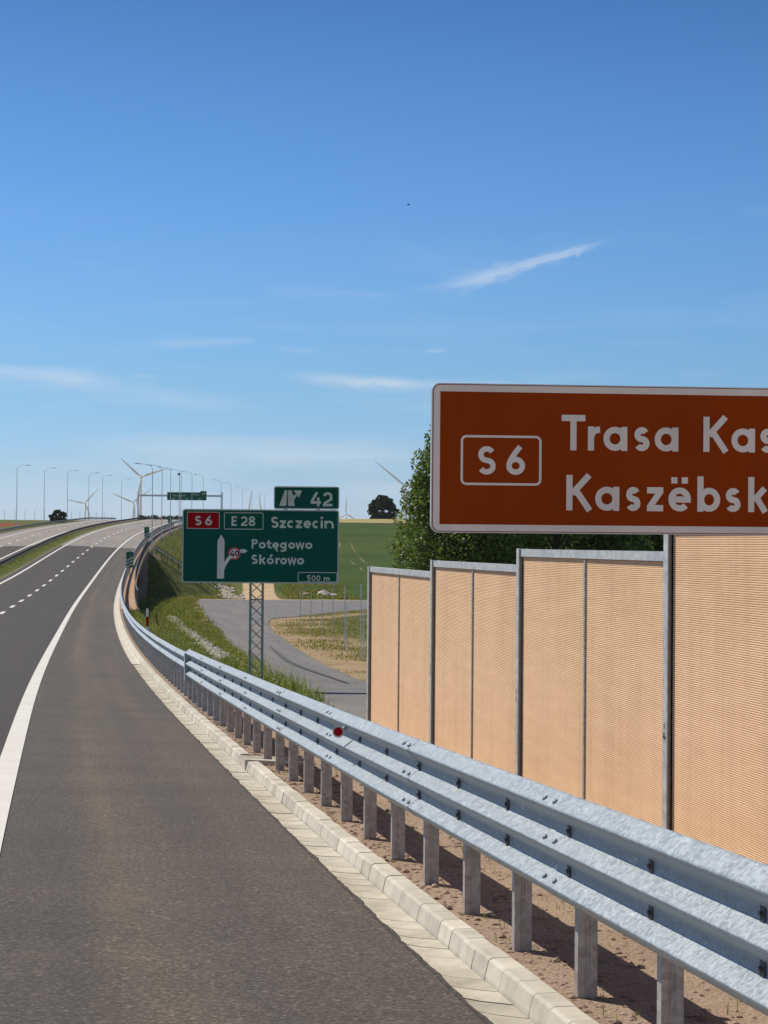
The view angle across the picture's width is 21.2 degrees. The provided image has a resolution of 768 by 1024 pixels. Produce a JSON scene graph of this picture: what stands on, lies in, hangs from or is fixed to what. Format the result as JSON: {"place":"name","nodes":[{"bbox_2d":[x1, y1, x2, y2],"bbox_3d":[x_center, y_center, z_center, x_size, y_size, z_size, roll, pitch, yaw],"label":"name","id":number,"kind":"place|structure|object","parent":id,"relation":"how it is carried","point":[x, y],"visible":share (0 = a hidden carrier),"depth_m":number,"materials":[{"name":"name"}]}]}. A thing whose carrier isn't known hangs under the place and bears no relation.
{"place":"outdoors","nodes":[
{"label":"outdoors","id":0,"kind":"place"},
{"bbox_2d":[0,546,31,561],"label":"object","id":1,"kind":"structure","parent":0,"point":[6,550],"depth_m":263.04,"materials":[{"name":"concrete"}]},
{"bbox_2d":[0,520,108,533],"bbox_3d":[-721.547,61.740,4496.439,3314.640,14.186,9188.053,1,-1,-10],"label":"ground","id":2,"kind":"structure","parent":0,"point":[7,524],"depth_m":449.47,"materials":[{"name":"green plant"}]},
{"bbox_2d":[16,465,30,530],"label":"street lamp","id":3,"kind":"object","parent":2,"relation":"on","point":[16,502],"visible":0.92,"depth_m":368.85,"materials":[{"name":"metal"}]},
{"bbox_2d":[0,510,103,520],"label":"wire fence","id":4,"kind":"object","parent":2,"relation":"on","point":[39,515],"visible":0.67,"depth_m":508.75,"materials":[{"name":"metal"}]},
{"bbox_2d":[48,509,66,521],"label":"bush","id":5,"kind":"object","parent":2,"relation":"on","point":[56,515],"visible":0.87,"depth_m":468.90,"materials":[{"name":"green plant"}]},
{"bbox_2d":[0,517,115,533],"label":"guardrail","id":6,"kind":"object","parent":2,"relation":"on","point":[45,523],"visible":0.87,"depth_m":413.65,"materials":[{"name":"metal"}]},
{"bbox_2d":[67,470,78,522],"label":"street lamp","id":7,"kind":"object","parent":2,"relation":"on","point":[67,496],"visible":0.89,"depth_m":457.33,"materials":[{"name":"metal"}]},
{"bbox_2d":[66,489,97,519],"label":"wind turbine","id":8,"kind":"object","parent":2,"relation":"on","point":[86,507],"visible":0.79,"depth_m":4499.13,"materials":[{"name":"paint"}]},
{"bbox_2d":[102,475,111,512],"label":"street lamp","id":9,"kind":"object","parent":2,"relation":"on","point":[102,493],"visible":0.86,"depth_m":530.70,"materials":[{"name":"metal"}]},
{"bbox_2d":[121,479,124,518],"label":"street lamp","id":10,"kind":"object","parent":2,"relation":"on","point":[121,499],"visible":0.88,"depth_m":575.88,"materials":[{"name":"metal"}]},
{"bbox_2d":[112,489,150,517],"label":"wind turbine","id":11,"kind":"object","parent":2,"relation":"on","point":[133,511],"visible":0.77,"depth_m":3997.91,"materials":[{"name":"paint"}]},
{"bbox_2d":[121,459,167,516],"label":"wind turbine","id":12,"kind":"object","parent":2,"relation":"on","point":[139,489],"visible":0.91,"depth_m":3000.90,"materials":[{"name":"paint"}]},
{"bbox_2d":[139,515,166,519],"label":"bush","id":13,"kind":"object","parent":2,"relation":"on","point":[153,516],"visible":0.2,"depth_m":638.68,"materials":[{"name":"green plant"}]},
{"bbox_2d":[0,520,115,545],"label":"pale road","id":14,"kind":"structure","parent":0,"point":[30,539],"depth_m":339.42,"materials":[{"name":"grey asphalt"}]},
{"bbox_2d":[0,531,67,558],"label":"edge marking","id":15,"kind":"structure","parent":14,"relation":"on","point":[29,545],"depth_m":276.72,"materials":[{"name":"white paint"}]},
{"bbox_2d":[62,519,181,547],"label":"pale road","id":16,"kind":"structure","parent":0,"point":[118,539],"depth_m":329.14,"materials":[{"name":"grey asphalt"}]},
{"bbox_2d":[0,519,158,583],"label":"edge marking","id":17,"kind":"structure","parent":16,"relation":"on","point":[52,553],"depth_m":239.32,"materials":[{"name":"white paint"}]},
{"bbox_2d":[0,524,164,850],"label":"edge marking","id":18,"kind":"structure","parent":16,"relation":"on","point":[10,756],"depth_m":28.67,"materials":[{"name":"white paint"}]},
{"bbox_2d":[0,545,485,1023],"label":"road","id":19,"kind":"structure","parent":0,"point":[159,864],"depth_m":14.12,"materials":[{"name":"grey asphalt"}]},
{"bbox_2d":[0,521,158,613],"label":"lane marking","id":20,"kind":"object","parent":19,"relation":"on","point":[12,606],"visible":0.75,"depth_m":171.56,"materials":[{"name":"white paint"}]},
{"bbox_2d":[131,663,493,1023],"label":"road edge","id":21,"kind":"object","parent":19,"relation":"on","point":[485,1019],"visible":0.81,"depth_m":13.52,"materials":[{"name":"concrete"}]},
{"bbox_2d":[198,599,366,718],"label":"service road","id":22,"kind":"structure","parent":0,"point":[230,618],"depth_m":107.40,"materials":[{"name":"grey asphalt"}]},
{"bbox_2d":[270,646,347,682],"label":"skid mark","id":23,"kind":"object","parent":22,"relation":"on","point":[283,657],"visible":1,"depth_m":79.37,"materials":[{"name":"grey asphalt"}]},
{"bbox_2d":[0,0,767,547],"label":"sky","id":24,"kind":"structure","parent":0,"point":[216,264],"materials":[{"name":"blue"}]},
{"bbox_2d":[120,519,767,1023],"bbox_3d":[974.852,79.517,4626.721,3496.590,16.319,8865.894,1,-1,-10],"label":"ground","id":25,"kind":"structure","parent":0,"point":[364,545],"depth_m":14.87,"materials":[{"name":"brown soil"}]},
{"bbox_2d":[0,519,147,578],"bbox_3d":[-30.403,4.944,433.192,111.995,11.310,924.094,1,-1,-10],"label":"median","id":26,"kind":"object","parent":25,"relation":"on","point":[79,533],"visible":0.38,"depth_m":268.19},
{"bbox_2d":[0,517,159,566],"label":"guardrail","id":27,"kind":"object","parent":26,"relation":"on","point":[8,560],"visible":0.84,"depth_m":308.45,"materials":[{"name":"metal"}]},
{"bbox_2d":[137,492,222,517],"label":"sign gantry","id":28,"kind":"object","parent":26,"relation":"on","point":[221,495],"visible":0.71,"depth_m":496.87,"materials":[{"name":"metal"}]},
{"bbox_2d":[167,491,206,499],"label":"gantry sign","id":29,"kind":"object","parent":28,"relation":"hanging from","point":[201,495],"visible":0.98,"depth_m":496.88,"materials":[{"name":"metal"}]},
{"bbox_2d":[135,463,152,554],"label":"street lamp","id":30,"kind":"object","parent":25,"relation":"on","point":[152,512],"visible":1,"depth_m":279.48,"materials":[{"name":"metal"}]},
{"bbox_2d":[113,524,178,664],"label":"kerb","id":31,"kind":"structure","parent":25,"relation":"on","point":[134,656],"depth_m":86.61,"materials":[{"name":"concrete"}]},
{"bbox_2d":[146,608,148,630],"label":"delineator post","id":32,"kind":"object","parent":25,"relation":"on","point":[147,618],"visible":0.82,"depth_m":83.35,"materials":[{"name":"white plastic"}]},
{"bbox_2d":[120,520,191,698],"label":"guardrail","id":33,"kind":"object","parent":25,"relation":"on","point":[167,660],"visible":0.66,"depth_m":52.67,"materials":[{"name":"metal"}]},
{"bbox_2d":[144,527,148,541],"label":"countdown board","id":34,"kind":"object","parent":33,"relation":"attached to","point":[146,532],"visible":0.96,"depth_m":297.78,"materials":[{"name":"metal"}]},
{"bbox_2d":[150,465,162,541],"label":"street lamp","id":35,"kind":"object","parent":25,"relation":"on","point":[161,517],"visible":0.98,"depth_m":332.20,"materials":[{"name":"metal"}]},
{"bbox_2d":[164,467,170,534],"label":"street lamp","id":36,"kind":"object","parent":25,"relation":"on","point":[170,504],"visible":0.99,"depth_m":372.10,"materials":[{"name":"metal"}]},
{"bbox_2d":[156,548,181,570],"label":"stair railing","id":37,"kind":"object","parent":25,"relation":"on","point":[168,559],"visible":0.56,"depth_m":282.29,"materials":[{"name":"metal"}]},
{"bbox_2d":[178,473,179,503],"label":"camera mast","id":38,"kind":"object","parent":25,"relation":"on","point":[179,487],"visible":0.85,"depth_m":427.48,"materials":[{"name":"metal"}]},
{"bbox_2d":[2,528,366,683],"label":"dry grass","id":39,"kind":"structure","parent":25,"relation":"on","point":[304,631],"depth_m":148.23,"materials":[{"name":"plant"}]},
{"bbox_2d":[156,546,216,591],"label":"stair railing","id":40,"kind":"object","parent":25,"relation":"on","point":[179,562],"visible":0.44,"depth_m":287.09,"materials":[{"name":"metal"}]},
{"bbox_2d":[168,615,234,659],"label":"drain stones","id":41,"kind":"object","parent":25,"relation":"on","point":[216,648],"visible":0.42,"depth_m":97.85,"materials":[{"name":"grey stone"}]},
{"bbox_2d":[215,583,245,598],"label":"ditch stones","id":42,"kind":"object","parent":25,"relation":"on","point":[230,593],"visible":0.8,"depth_m":288.93,"materials":[{"name":"grey stone"}]},
{"bbox_2d":[132,608,337,706],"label":"flowers","id":43,"kind":"object","parent":25,"relation":"on","point":[233,655],"visible":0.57,"depth_m":76.72,"materials":[{"name":"plant"}]},
{"bbox_2d":[182,509,338,678],"bbox_3d":[-3.632,2.741,60.180,4.594,5.626,0.464,0,-1,0],"label":"direction sign","id":44,"kind":"object","parent":25,"relation":"on","point":[252,546],"visible":0.94,"depth_m":59.98,"materials":[{"name":"metal"}]},
{"bbox_2d":[274,486,338,509],"bbox_3d":[-2.269,-0.373,60.027,1.917,0.750,0.059,0,-1,0],"label":"exit number sign","id":45,"kind":"object","parent":44,"relation":"attached to","point":[301,497],"visible":1,"depth_m":60.00,"materials":[{"name":"metal"}]},
{"bbox_2d":[317,590,337,595],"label":"boulder","id":46,"kind":"object","parent":25,"relation":"on","point":[323,592],"visible":0.46,"depth_m":281.60,"materials":[{"name":"stone"}]},
{"bbox_2d":[300,585,365,658],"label":"wire fence","id":47,"kind":"object","parent":25,"relation":"on","point":[344,616],"visible":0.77,"depth_m":98.57,"materials":[{"name":"metal"}]},
{"bbox_2d":[310,595,363,658],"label":"wire fence","id":48,"kind":"object","parent":25,"relation":"on","point":[343,622],"visible":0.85,"depth_m":94.06,"materials":[{"name":"metal"}]},
{"bbox_2d":[140,660,598,1023],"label":"kerb","id":49,"kind":"structure","parent":25,"relation":"on","point":[531,996],"depth_m":12.76,"materials":[{"name":"concrete"}]},
{"bbox_2d":[238,755,303,769],"bbox_3d":[-1.313,3.053,24.461,0.803,0.306,0.951,1,-1,-10],"label":"drain outlet","id":50,"kind":"object","parent":49,"relation":"in","point":[243,760],"visible":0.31,"depth_m":24.07,"materials":[{"name":"concrete"}]},
{"bbox_2d":[0,529,740,1022],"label":"grass","id":51,"kind":"structure","parent":25,"relation":"on","point":[230,651],"depth_m":116.82,"materials":[{"name":"green plant"}]},
{"bbox_2d":[367,495,398,518],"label":"tree","id":52,"kind":"object","parent":25,"relation":"on","point":[382,503],"visible":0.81,"depth_m":637.83,"materials":[{"name":"green plant"}]},
{"bbox_2d":[374,460,410,517],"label":"wind turbine","id":53,"kind":"object","parent":25,"relation":"on","point":[399,481],"visible":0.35,"depth_m":3298.61,"materials":[{"name":"paint"}]},
{"bbox_2d":[387,425,543,570],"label":"tree","id":54,"kind":"object","parent":25,"relation":"on","point":[498,548],"visible":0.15,"depth_m":108.17,"materials":[{"name":"green plant"}]},
{"bbox_2d":[186,650,767,1023],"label":"guardrail","id":55,"kind":"object","parent":25,"relation":"on","point":[677,903],"visible":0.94,"depth_m":10.37,"materials":[{"name":"metal"}]},
{"bbox_2d":[332,726,346,737],"bbox_3d":[-0.330,1.809,17.044,0.197,0.137,0.049,1,-1,-17],"label":"reflector","id":56,"kind":"object","parent":55,"relation":"attached to","point":[337,731],"visible":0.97,"depth_m":17.02,"materials":[{"name":"red plastic"}]},
{"bbox_2d":[366,535,767,864],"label":"noise wall","id":57,"kind":"structure","parent":25,"relation":"on","point":[633,683],"depth_m":17.43,"materials":[{"name":"beige wood"}]},
{"bbox_2d":[526,533,654,550],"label":"tree","id":58,"kind":"object","parent":25,"relation":"on","point":[626,542],"visible":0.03,"depth_m":115.58,"materials":[{"name":"green plant"}]},
{"bbox_2d":[430,383,767,534],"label":"route sign","id":59,"kind":"object","parent":25,"relation":"on","point":[572,459],"visible":1,"depth_m":11.28,"materials":[{"name":"metal"}]},
{"bbox_2d":[569,534,663,550],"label":"tree","id":60,"kind":"object","parent":25,"relation":"on","point":[657,540],"visible":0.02,"depth_m":118.31,"materials":[{"name":"green plant"}]},
{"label":"gutter bed","id":61,"kind":"structure","parent":25,"relation":"on","visible":0},
{"bbox_2d":[134,665,533,1023],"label":"gutter","id":62,"kind":"object","parent":61,"relation":"on","point":[476,991],"visible":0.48,"depth_m":13.52,"materials":[{"name":"concrete"}]},
{"bbox_2d":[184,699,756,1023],"bbox_3d":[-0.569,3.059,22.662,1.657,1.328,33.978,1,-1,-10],"label":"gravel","id":63,"kind":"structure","parent":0,"point":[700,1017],"depth_m":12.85,"materials":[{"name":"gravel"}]},
{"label":"ground","id":64,"kind":"structure","parent":0,"visible":0},
{"bbox_2d":[25,539,148,612],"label":"bridge","id":65,"kind":"structure","parent":64,"relation":"on","point":[130,594],"depth_m":182.68,"materials":[{"name":"grey concrete"}]},
{"bbox_2d":[126,552,133,576],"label":"countdown board","id":66,"kind":"object","parent":65,"relation":"on","point":[129,560],"visible":1,"depth_m":198.32,"materials":[{"name":"metal"}]},
{"bbox_3d":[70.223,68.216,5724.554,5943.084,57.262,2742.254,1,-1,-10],"label":"hills","id":67,"kind":"structure","parent":0,"visible":0},
{"bbox_2d":[339,499,354,518],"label":"wind turbine","id":68,"kind":"object","parent":67,"relation":"on","point":[346,514],"visible":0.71,"depth_m":5197.77,"materials":[{"name":"paint"}]}
]}

